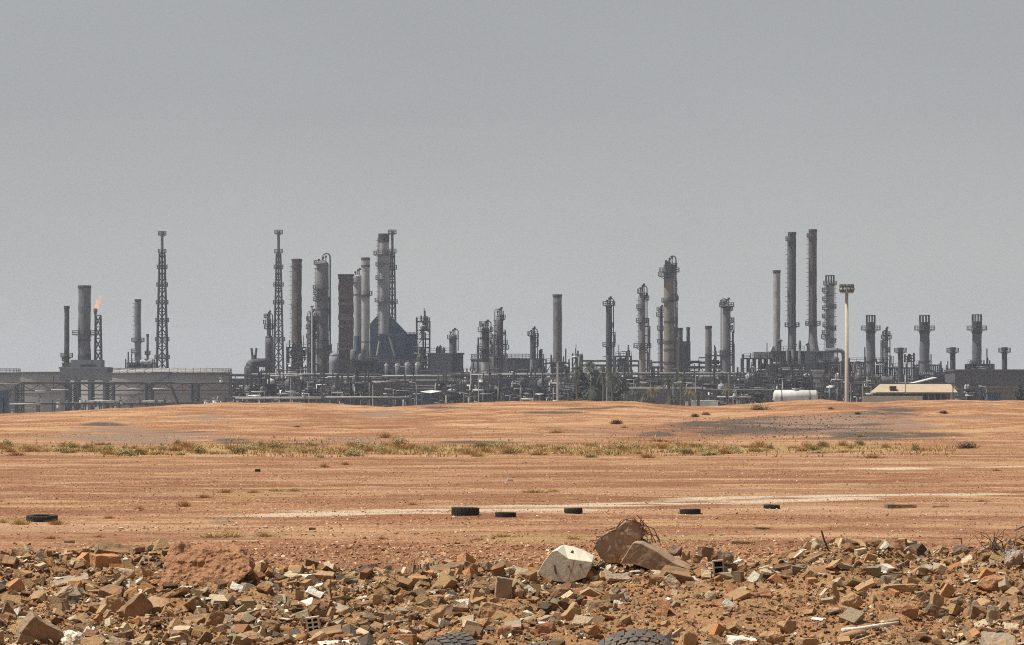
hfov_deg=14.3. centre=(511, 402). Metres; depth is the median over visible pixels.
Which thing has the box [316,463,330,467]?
grass tuft
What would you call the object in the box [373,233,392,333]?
chimney stack
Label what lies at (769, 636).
boulder
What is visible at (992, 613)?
concrete block
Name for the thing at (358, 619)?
rock
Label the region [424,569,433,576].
rock
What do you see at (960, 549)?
rock
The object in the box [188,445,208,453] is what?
bush
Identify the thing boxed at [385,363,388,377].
reactor vessel
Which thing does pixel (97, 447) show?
grass tuft
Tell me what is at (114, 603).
rock
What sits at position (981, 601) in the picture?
stone slab
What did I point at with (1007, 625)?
stone slab
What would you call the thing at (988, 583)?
boulder
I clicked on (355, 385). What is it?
process structure
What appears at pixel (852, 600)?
rock
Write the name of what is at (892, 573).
iron rod
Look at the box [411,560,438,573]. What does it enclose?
slat panel
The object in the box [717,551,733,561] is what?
rock
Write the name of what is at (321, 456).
bush
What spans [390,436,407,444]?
bush
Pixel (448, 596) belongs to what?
rock
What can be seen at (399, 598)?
stone block
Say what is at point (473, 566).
rock
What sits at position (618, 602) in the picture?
stone tile
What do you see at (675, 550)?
rock
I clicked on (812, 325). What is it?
chimney stack
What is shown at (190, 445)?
grass tuft
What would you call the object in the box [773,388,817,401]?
gas tank
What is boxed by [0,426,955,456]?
dry grass
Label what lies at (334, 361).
reactor vessel
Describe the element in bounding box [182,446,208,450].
grass tuft
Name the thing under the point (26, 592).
stone slab
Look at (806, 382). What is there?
process structure
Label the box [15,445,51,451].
grass tuft
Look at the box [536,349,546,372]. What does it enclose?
process structure
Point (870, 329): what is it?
chimney stack
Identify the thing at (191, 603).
rock
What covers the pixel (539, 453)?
grass tuft
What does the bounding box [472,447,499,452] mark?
grass tuft
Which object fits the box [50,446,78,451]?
bush
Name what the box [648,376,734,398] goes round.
plant house
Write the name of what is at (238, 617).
stone
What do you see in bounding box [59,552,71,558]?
rock
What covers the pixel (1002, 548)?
dead branches
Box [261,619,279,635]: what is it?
boulder
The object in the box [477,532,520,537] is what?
grass tuft
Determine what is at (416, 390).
lamp post
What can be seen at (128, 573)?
rock
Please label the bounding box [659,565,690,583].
rock
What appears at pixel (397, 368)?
reactor vessel
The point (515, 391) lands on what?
process structure
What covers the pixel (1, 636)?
rock
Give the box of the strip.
[758,566,777,573]
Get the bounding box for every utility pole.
[556,360,559,400]
[950,382,955,399]
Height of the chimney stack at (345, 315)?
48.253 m
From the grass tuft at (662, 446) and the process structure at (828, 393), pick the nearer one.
the grass tuft at (662, 446)
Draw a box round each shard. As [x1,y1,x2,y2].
[196,606,202,614]
[734,559,743,562]
[819,588,828,597]
[965,628,979,639]
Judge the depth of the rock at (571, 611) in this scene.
31.45 m
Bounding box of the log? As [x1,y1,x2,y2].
[839,629,866,638]
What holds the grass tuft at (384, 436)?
on the ground at (269, 420)
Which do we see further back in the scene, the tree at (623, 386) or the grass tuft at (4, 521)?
the tree at (623, 386)
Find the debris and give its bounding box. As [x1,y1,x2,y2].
[9,551,1023,644]
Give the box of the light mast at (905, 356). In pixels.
[904,354,910,382]
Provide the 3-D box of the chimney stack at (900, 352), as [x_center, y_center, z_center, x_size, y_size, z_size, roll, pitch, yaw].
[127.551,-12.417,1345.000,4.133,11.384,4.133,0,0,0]
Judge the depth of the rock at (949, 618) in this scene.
31.07 m
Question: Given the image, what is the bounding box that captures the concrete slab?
[590,515,660,564]
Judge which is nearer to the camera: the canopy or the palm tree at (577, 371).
the palm tree at (577, 371)
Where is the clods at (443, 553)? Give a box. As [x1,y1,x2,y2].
[3,533,987,570]
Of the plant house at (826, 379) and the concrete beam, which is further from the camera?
the plant house at (826, 379)
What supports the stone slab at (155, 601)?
on the dirt bank
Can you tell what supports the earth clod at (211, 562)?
on the dirt bank
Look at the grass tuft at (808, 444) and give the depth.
250.69 m
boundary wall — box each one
[685,401,717,405]
[985,386,1023,399]
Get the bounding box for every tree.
[567,365,586,400]
[571,371,592,400]
[577,388,595,400]
[581,361,600,389]
[584,386,601,400]
[586,370,607,400]
[594,366,611,400]
[602,371,620,400]
[609,380,630,400]
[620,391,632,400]
[630,388,642,401]
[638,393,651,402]
[646,387,660,403]
[661,379,677,397]
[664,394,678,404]
[673,374,686,405]
[680,388,696,405]
[691,391,706,405]
[722,386,731,404]
[750,391,765,402]
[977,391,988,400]
[1013,385,1023,399]
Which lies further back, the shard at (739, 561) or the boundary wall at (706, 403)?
the boundary wall at (706, 403)
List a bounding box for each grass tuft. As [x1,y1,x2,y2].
[0,519,12,522]
[2,446,20,452]
[2,451,37,455]
[8,518,37,524]
[12,443,35,448]
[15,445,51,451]
[46,518,69,524]
[76,446,102,451]
[79,448,96,451]
[81,447,120,454]
[86,441,115,444]
[100,515,118,518]
[132,506,147,510]
[149,451,174,454]
[160,444,184,450]
[168,440,202,445]
[168,500,193,506]
[173,442,198,448]
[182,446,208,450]
[191,532,231,538]
[198,493,213,497]
[208,449,228,453]
[215,488,237,492]
[215,531,249,537]
[245,489,266,492]
[250,532,282,537]
[265,488,290,491]
[297,448,311,452]
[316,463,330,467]
[357,446,378,451]
[374,447,402,453]
[375,432,396,437]
[390,442,419,449]
[450,449,485,454]
[464,451,488,456]
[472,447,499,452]
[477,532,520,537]
[500,446,523,450]
[515,488,560,492]
[519,449,558,454]
[549,429,568,432]
[560,535,590,539]
[584,442,606,446]
[584,448,619,452]
[614,447,645,451]
[617,449,637,453]
[638,453,664,457]
[646,438,689,441]
[652,442,674,448]
[667,441,697,445]
[714,449,739,453]
[743,446,770,451]
[745,443,768,447]
[751,440,768,444]
[793,446,809,451]
[797,442,812,446]
[830,449,860,452]
[834,440,849,445]
[840,442,864,448]
[859,454,886,457]
[879,442,891,447]
[972,499,993,501]
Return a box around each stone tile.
[230,581,242,592]
[298,597,313,605]
[305,586,323,598]
[611,586,627,594]
[614,600,622,605]
[974,619,987,626]
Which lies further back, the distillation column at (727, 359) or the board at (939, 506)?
the distillation column at (727, 359)
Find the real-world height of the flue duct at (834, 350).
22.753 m
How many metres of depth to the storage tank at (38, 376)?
1509.45 m
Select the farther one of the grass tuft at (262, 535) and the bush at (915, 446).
the bush at (915, 446)
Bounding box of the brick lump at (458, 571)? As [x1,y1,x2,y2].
[454,568,463,575]
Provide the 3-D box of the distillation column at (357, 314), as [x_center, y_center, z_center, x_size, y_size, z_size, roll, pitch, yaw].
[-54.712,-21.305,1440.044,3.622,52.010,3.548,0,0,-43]
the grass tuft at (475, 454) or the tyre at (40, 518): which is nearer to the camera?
the tyre at (40, 518)
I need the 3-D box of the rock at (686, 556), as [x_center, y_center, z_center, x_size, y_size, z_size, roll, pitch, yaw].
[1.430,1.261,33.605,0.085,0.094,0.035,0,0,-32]
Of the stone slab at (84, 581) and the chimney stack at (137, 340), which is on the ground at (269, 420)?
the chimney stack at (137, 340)
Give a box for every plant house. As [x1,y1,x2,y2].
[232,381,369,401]
[368,383,400,406]
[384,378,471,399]
[401,390,435,404]
[504,378,636,400]
[505,379,546,398]
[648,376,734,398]
[760,376,879,386]
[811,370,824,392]
[954,386,986,398]
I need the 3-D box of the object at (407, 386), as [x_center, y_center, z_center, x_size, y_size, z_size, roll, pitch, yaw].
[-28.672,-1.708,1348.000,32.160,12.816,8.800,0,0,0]
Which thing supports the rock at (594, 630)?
on the dirt bank
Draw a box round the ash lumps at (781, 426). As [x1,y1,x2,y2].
[632,412,909,438]
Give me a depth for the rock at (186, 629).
30.61 m
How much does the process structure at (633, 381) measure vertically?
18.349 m
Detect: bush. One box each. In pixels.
[1,438,16,446]
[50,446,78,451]
[57,450,84,452]
[64,441,77,447]
[90,444,118,452]
[111,447,140,455]
[136,448,149,454]
[155,444,169,450]
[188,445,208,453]
[221,445,248,453]
[232,444,263,449]
[256,439,265,446]
[267,440,284,448]
[292,447,317,451]
[300,441,324,445]
[315,453,330,457]
[333,447,364,455]
[347,441,370,448]
[370,445,391,450]
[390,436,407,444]
[417,444,432,451]
[487,441,512,448]
[494,450,518,453]
[581,452,600,457]
[599,449,619,453]
[609,419,623,423]
[609,443,634,448]
[665,447,691,451]
[679,448,702,453]
[686,443,704,446]
[698,449,726,455]
[726,445,739,450]
[729,448,743,452]
[747,403,773,409]
[762,443,775,448]
[801,445,823,450]
[806,449,833,452]
[813,440,830,446]
[855,439,866,445]
[909,441,921,449]
[954,440,984,448]
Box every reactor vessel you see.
[265,335,275,377]
[329,352,338,372]
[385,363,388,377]
[395,363,399,377]
[405,362,409,377]
[415,362,420,377]
[447,328,458,352]
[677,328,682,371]
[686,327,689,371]
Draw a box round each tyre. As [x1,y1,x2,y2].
[26,514,57,521]
[423,632,476,644]
[451,507,478,515]
[495,512,515,516]
[526,642,555,644]
[564,508,582,513]
[595,629,673,644]
[679,509,700,513]
[763,504,779,508]
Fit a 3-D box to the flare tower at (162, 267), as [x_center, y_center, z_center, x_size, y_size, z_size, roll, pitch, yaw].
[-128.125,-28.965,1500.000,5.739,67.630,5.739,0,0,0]
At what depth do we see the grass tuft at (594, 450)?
221.45 m
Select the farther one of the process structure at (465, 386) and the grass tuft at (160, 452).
the process structure at (465, 386)
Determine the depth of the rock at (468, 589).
32.53 m
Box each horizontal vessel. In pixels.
[140,359,151,368]
[699,375,720,393]
[857,367,869,375]
[879,375,893,382]
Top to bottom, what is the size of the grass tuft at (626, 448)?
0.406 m
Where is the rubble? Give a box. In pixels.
[0,537,1023,644]
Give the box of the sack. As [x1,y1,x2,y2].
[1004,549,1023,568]
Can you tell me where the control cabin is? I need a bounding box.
[0,390,11,413]
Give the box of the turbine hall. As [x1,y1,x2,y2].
[944,369,1023,399]
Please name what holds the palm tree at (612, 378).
on the ground at (269, 420)
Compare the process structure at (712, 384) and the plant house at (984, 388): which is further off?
the plant house at (984, 388)
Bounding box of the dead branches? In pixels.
[970,525,1023,552]
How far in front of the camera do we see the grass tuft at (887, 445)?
249.37 m
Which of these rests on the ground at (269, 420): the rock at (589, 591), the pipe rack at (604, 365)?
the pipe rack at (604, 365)
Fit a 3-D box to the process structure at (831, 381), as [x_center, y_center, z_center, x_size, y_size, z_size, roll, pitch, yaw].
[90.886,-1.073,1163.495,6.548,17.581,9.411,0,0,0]
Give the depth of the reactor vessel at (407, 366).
1369.16 m
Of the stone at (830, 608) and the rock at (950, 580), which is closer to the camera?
the stone at (830, 608)
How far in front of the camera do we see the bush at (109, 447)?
219.15 m
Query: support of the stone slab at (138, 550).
on the dirt bank
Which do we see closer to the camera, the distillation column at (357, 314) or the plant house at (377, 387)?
the plant house at (377, 387)
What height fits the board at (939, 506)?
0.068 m
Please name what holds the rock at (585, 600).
on the dirt bank
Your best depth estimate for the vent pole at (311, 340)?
1329.79 m
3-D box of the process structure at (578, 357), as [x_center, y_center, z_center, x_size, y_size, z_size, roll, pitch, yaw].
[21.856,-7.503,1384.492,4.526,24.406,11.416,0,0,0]
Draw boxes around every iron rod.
[820,530,829,550]
[879,573,907,576]
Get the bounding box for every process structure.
[125,352,155,368]
[233,371,255,401]
[240,377,272,402]
[253,366,276,401]
[256,356,276,377]
[274,369,302,401]
[286,335,306,377]
[302,365,326,402]
[318,369,350,404]
[318,375,346,403]
[327,343,337,376]
[349,345,378,377]
[349,367,376,405]
[371,350,429,377]
[382,375,423,406]
[414,308,430,373]
[429,366,456,401]
[434,375,469,403]
[455,371,477,402]
[462,361,480,377]
[465,376,504,402]
[470,354,544,377]
[476,366,493,388]
[495,378,507,401]
[503,371,528,400]
[504,361,525,384]
[522,368,554,400]
[525,359,546,377]
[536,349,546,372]
[539,365,570,400]
[545,349,569,376]
[546,373,575,400]
[571,348,582,377]
[614,345,631,376]
[616,361,639,398]
[640,366,667,386]
[673,364,699,386]
[698,366,726,399]
[712,345,720,371]
[715,372,749,405]
[731,362,753,403]
[740,352,773,375]
[743,370,771,403]
[753,360,774,401]
[768,357,794,389]
[768,358,812,375]
[795,362,819,389]
[814,370,841,400]
[819,348,844,375]
[820,368,844,400]
[849,347,887,375]
[849,363,876,401]
[851,369,878,401]
[884,353,918,382]
[914,354,939,381]
[931,361,949,380]
[954,375,983,399]
[965,349,994,368]
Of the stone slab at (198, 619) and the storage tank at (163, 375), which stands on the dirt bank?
the stone slab at (198, 619)
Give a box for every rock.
[0,630,3,644]
[2,556,16,566]
[11,548,29,556]
[31,590,47,600]
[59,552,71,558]
[64,540,73,542]
[65,595,79,603]
[67,581,83,587]
[70,548,89,555]
[70,557,88,566]
[77,552,89,565]
[84,629,99,636]
[87,603,99,611]
[98,584,124,597]
[103,611,111,617]
[105,593,125,612]
[106,636,131,644]
[114,567,134,579]
[134,564,152,577]
[161,605,176,616]
[168,629,187,636]
[173,625,191,634]
[182,620,192,624]
[183,596,208,611]
[204,605,224,626]
[207,582,219,590]
[256,582,272,593]
[257,627,266,636]
[293,589,303,599]
[308,624,343,636]
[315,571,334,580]
[315,583,323,587]
[320,617,330,624]
[335,604,353,615]
[354,617,367,624]
[383,614,395,622]
[398,628,418,633]
[409,575,427,584]
[417,628,435,641]
[418,557,436,566]
[419,624,428,630]
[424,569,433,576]
[428,605,447,623]
[443,607,454,615]
[444,594,456,599]
[453,601,467,611]
[457,552,475,562]
[464,561,477,575]
[464,586,472,592]
[470,589,484,599]
[478,601,503,617]
[480,561,493,571]
[482,641,495,644]
[487,597,505,602]
[489,577,496,584]
[494,626,505,638]
[503,625,514,633]
[504,566,515,572]
[504,620,521,629]
[513,587,523,597]
[517,570,536,581]
[535,622,555,633]
[537,615,555,621]
[548,616,557,624]
[549,589,568,597]
[560,602,580,620]
[579,595,593,605]
[580,586,601,596]
[587,625,599,636]
[648,574,675,586]
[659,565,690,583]
[669,545,682,555]
[681,551,689,560]
[685,581,701,587]
[689,576,700,581]
[691,554,702,562]
[698,547,713,557]
[701,641,730,644]
[707,551,717,560]
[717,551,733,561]
[724,561,737,570]
[737,564,747,571]
[776,620,795,633]
[779,551,789,558]
[802,570,816,578]
[803,609,816,614]
[821,596,835,603]
[826,581,839,600]
[838,593,861,608]
[838,604,848,612]
[844,556,854,564]
[877,540,904,551]
[893,539,907,547]
[899,604,918,617]
[909,561,918,569]
[940,615,956,622]
[944,577,955,583]
[952,544,970,554]
[967,603,986,618]
[980,632,1015,644]
[999,601,1009,610]
[1000,595,1023,607]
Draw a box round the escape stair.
[170,385,177,400]
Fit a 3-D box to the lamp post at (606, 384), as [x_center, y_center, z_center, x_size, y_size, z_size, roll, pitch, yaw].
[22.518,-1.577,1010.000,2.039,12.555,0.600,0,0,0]
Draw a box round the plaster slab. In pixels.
[604,573,630,581]
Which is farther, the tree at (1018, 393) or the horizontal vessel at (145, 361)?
the horizontal vessel at (145, 361)
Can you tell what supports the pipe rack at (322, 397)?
on the ground at (269, 420)
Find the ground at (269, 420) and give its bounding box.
[0,399,1023,570]
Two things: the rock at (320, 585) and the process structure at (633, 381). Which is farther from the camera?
the process structure at (633, 381)
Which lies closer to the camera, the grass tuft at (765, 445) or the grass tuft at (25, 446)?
the grass tuft at (25, 446)
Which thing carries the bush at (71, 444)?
on the ground at (269, 420)
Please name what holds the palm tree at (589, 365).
on the ground at (269, 420)
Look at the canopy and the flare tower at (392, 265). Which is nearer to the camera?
the canopy
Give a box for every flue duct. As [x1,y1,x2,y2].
[244,348,267,377]
[752,347,773,374]
[824,348,844,375]
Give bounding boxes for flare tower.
[93,296,102,359]
[154,231,169,367]
[273,230,284,377]
[388,230,397,320]
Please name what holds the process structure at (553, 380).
on the ground at (269, 420)
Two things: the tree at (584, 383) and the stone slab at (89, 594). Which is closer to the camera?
the stone slab at (89, 594)
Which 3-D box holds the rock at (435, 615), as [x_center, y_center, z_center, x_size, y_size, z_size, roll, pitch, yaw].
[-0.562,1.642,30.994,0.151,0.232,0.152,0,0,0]
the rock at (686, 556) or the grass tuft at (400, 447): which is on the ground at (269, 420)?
the grass tuft at (400, 447)
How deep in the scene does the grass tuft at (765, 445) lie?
249.01 m
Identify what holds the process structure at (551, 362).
on the ground at (269, 420)
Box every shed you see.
[862,383,957,401]
[911,377,949,399]
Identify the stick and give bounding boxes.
[850,634,875,642]
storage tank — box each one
[0,368,20,412]
[0,371,70,412]
[71,368,232,410]
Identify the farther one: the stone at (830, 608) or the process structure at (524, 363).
the process structure at (524, 363)
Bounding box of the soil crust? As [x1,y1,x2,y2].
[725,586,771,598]
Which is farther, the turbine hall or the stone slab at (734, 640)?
the turbine hall
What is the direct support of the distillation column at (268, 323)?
on the reactor vessel at (268, 346)
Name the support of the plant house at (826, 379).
on the ground at (269, 420)
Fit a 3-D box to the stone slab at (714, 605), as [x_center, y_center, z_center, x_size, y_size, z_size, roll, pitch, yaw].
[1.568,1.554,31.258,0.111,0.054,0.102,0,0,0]
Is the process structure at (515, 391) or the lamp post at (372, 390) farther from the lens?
the process structure at (515, 391)
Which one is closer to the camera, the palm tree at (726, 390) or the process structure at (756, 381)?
the palm tree at (726, 390)
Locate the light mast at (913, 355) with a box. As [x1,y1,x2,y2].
[908,354,914,381]
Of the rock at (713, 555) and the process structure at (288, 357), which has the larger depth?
the process structure at (288, 357)
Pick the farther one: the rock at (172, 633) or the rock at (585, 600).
the rock at (585, 600)
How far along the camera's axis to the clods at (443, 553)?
74.74 m
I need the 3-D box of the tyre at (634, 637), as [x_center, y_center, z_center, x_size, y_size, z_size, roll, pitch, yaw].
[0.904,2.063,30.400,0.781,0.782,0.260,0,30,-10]
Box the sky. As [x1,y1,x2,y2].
[0,0,1023,385]
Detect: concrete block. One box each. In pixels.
[16,611,63,641]
[538,545,593,581]
[678,631,697,644]
[880,574,901,583]
[880,583,917,593]
[986,605,998,621]
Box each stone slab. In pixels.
[21,591,31,594]
[52,572,90,585]
[55,584,73,598]
[81,579,100,588]
[84,592,97,596]
[94,541,131,554]
[131,547,144,554]
[147,596,170,612]
[161,586,190,597]
[185,614,204,624]
[284,570,298,577]
[309,605,326,616]
[328,596,342,601]
[339,584,350,591]
[412,567,429,574]
[429,563,458,572]
[601,614,613,619]
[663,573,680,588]
[710,603,724,606]
[726,635,756,644]
[777,572,791,579]
[825,559,842,568]
[834,538,865,546]
[854,578,875,591]
[881,614,899,622]
[960,554,974,562]
[976,598,990,605]
[1004,622,1018,630]
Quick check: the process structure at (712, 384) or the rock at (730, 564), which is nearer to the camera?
the rock at (730, 564)
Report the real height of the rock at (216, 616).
0.223 m
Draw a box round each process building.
[427,353,452,377]
[452,353,464,377]
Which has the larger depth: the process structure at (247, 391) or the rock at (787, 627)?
the process structure at (247, 391)
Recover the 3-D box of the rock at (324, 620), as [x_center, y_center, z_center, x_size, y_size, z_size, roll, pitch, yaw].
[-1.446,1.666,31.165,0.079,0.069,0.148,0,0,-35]
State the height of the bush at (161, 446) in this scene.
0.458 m
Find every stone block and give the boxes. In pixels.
[1,601,14,613]
[5,578,25,591]
[89,553,121,569]
[116,593,152,618]
[307,631,331,642]
[369,594,382,606]
[393,594,403,602]
[494,577,512,598]
[701,569,711,578]
[795,637,817,644]
[902,576,918,584]
[924,603,948,618]
[929,592,943,606]
[939,583,955,597]
[972,550,988,558]
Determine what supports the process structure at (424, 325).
on the ground at (269, 420)
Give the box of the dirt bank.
[0,541,1023,644]
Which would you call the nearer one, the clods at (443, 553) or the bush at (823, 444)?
the clods at (443, 553)
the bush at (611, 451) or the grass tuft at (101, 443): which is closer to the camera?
the bush at (611, 451)
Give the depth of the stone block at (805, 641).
30.25 m
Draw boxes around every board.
[317,639,353,644]
[759,568,778,574]
[772,561,797,570]
[884,504,916,508]
[930,505,948,506]
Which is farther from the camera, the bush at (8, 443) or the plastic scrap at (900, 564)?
the bush at (8, 443)
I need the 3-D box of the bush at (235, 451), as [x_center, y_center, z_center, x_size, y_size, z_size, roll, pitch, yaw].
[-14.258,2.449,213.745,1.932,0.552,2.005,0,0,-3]
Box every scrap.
[61,630,84,644]
[754,527,769,529]
[896,562,903,567]
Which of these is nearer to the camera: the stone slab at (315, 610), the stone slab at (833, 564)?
the stone slab at (315, 610)
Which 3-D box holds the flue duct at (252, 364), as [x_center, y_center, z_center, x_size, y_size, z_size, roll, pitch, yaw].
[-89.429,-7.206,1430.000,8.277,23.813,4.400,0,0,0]
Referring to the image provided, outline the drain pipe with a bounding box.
[841,621,898,632]
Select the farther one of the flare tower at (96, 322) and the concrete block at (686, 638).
the flare tower at (96, 322)
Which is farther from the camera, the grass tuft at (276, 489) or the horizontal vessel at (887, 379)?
the horizontal vessel at (887, 379)
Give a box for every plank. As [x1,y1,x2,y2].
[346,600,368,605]
[730,540,754,543]
[803,550,825,562]
[1013,524,1023,530]
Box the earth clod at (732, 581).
[723,580,735,583]
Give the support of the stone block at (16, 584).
on the dirt bank
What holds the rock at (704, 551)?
on the rock at (713, 555)
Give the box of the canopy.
[421,390,439,404]
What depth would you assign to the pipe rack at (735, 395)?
1060.36 m
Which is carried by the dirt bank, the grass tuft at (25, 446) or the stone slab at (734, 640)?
the stone slab at (734, 640)
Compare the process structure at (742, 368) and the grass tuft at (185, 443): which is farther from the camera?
the process structure at (742, 368)
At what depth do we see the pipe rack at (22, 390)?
1229.80 m
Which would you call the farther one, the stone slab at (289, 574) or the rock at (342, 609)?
the stone slab at (289, 574)
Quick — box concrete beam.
[620,540,692,572]
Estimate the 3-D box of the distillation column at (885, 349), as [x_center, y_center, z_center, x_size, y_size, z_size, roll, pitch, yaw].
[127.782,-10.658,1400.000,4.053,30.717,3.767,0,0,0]
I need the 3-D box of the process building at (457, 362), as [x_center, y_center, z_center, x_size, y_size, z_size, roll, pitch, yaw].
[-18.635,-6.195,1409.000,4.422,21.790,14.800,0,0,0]
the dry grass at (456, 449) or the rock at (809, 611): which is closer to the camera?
the rock at (809, 611)
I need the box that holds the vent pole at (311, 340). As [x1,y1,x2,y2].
[310,306,313,381]
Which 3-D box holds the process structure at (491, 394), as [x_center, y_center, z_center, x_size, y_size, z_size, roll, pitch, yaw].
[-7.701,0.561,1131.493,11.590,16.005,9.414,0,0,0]
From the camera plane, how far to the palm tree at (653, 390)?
989.75 m
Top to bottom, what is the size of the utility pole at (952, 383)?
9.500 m
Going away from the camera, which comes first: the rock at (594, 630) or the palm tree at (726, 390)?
the rock at (594, 630)
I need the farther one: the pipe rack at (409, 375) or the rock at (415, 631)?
the pipe rack at (409, 375)
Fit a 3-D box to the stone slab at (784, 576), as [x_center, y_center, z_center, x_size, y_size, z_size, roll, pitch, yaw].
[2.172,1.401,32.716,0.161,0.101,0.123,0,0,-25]
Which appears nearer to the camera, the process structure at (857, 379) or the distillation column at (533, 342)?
the process structure at (857, 379)
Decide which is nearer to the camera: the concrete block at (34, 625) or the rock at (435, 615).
the concrete block at (34, 625)
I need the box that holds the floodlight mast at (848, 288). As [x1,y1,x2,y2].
[838,284,854,401]
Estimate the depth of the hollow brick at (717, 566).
33.20 m
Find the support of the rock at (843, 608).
on the dirt bank
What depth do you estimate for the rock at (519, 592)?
32.15 m
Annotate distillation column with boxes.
[263,310,274,335]
[305,309,319,376]
[313,253,331,376]
[353,268,361,359]
[477,320,492,381]
[490,339,493,365]
[492,307,507,383]
[527,326,538,372]
[602,296,616,376]
[633,283,650,386]
[656,305,663,375]
[659,255,678,371]
[719,298,734,375]
[821,275,836,353]
[880,327,891,374]
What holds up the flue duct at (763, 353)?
on the ground at (269, 420)
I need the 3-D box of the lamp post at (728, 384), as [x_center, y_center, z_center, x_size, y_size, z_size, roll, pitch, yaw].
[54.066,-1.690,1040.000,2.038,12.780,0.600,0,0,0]
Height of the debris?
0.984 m
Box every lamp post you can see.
[290,374,298,401]
[372,381,380,405]
[409,381,416,404]
[478,372,486,401]
[599,371,606,400]
[721,371,728,403]
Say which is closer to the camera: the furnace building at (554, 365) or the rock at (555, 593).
the rock at (555, 593)
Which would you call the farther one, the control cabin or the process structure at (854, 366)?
the process structure at (854, 366)
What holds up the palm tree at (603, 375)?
on the ground at (269, 420)
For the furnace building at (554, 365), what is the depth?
1393.00 m
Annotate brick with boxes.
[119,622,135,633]
[305,615,320,632]
[327,607,336,617]
[712,559,723,574]
[805,577,817,584]
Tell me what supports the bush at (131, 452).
on the ground at (269, 420)
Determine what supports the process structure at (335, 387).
on the ground at (269, 420)
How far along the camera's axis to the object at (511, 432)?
297.83 m
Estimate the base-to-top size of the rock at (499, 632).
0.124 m
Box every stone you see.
[233,612,245,623]
[588,600,612,612]
[824,606,839,612]
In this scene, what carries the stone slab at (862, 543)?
on the dirt bank
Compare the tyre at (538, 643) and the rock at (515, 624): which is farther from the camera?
the rock at (515, 624)
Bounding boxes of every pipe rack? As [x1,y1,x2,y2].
[0,376,233,412]
[9,396,274,412]
[225,391,410,406]
[229,368,382,401]
[232,384,435,404]
[372,369,474,383]
[409,381,573,392]
[436,368,575,387]
[583,356,638,371]
[610,369,750,400]
[652,357,719,375]
[694,385,802,403]
[741,372,880,389]
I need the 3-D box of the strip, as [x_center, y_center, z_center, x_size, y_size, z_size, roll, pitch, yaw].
[2.090,1.358,32.886,0.283,0.102,0.027,0,0,-40]
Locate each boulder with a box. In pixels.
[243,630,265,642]
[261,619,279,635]
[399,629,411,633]
[759,631,784,642]
[865,539,880,547]
[976,574,1013,590]
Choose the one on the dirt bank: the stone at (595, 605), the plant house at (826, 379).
the stone at (595, 605)
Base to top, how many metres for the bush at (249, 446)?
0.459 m
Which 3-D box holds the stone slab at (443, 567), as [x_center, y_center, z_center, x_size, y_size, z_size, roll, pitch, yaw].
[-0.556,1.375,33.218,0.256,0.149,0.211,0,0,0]
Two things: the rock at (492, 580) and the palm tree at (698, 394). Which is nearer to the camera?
the rock at (492, 580)
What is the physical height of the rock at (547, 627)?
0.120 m
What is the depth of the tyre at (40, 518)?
93.92 m
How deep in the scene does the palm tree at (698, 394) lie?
999.71 m
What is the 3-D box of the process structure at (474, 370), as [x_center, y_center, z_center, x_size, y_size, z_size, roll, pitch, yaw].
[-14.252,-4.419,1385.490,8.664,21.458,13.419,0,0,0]
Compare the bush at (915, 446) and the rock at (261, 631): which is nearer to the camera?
the rock at (261, 631)
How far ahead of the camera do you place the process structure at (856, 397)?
1128.30 m
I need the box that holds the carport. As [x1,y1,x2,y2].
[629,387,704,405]
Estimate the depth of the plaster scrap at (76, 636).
30.34 m
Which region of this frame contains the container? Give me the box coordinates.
[986,393,1000,400]
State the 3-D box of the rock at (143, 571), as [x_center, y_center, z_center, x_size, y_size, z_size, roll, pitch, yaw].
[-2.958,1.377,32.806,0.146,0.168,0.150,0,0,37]
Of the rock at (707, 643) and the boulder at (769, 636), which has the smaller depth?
the rock at (707, 643)
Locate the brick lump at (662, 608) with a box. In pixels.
[655,599,669,616]
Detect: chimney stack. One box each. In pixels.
[60,306,72,361]
[72,285,96,359]
[131,299,144,361]
[145,334,150,359]
[289,259,302,372]
[338,274,353,373]
[359,257,371,373]
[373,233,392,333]
[552,294,561,361]
[705,326,711,371]
[773,270,780,350]
[785,232,799,350]
[805,229,820,350]
[861,315,880,371]
[894,348,906,381]
[914,315,934,371]
[946,347,958,369]
[967,314,986,367]
[998,347,1010,368]
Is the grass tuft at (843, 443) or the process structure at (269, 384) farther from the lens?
the process structure at (269, 384)
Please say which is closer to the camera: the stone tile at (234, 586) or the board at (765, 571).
the stone tile at (234, 586)
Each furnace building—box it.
[59,360,112,410]
[370,316,427,374]
[553,364,564,376]
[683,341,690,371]
[768,339,804,369]
[804,343,833,373]
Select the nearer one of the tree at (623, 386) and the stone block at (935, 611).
the stone block at (935, 611)
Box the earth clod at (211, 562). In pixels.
[159,540,254,588]
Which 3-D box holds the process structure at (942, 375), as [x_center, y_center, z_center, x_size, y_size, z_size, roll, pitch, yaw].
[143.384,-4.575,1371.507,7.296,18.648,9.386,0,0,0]
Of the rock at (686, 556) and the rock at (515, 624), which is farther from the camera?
the rock at (686, 556)
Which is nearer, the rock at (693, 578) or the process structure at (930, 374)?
the rock at (693, 578)

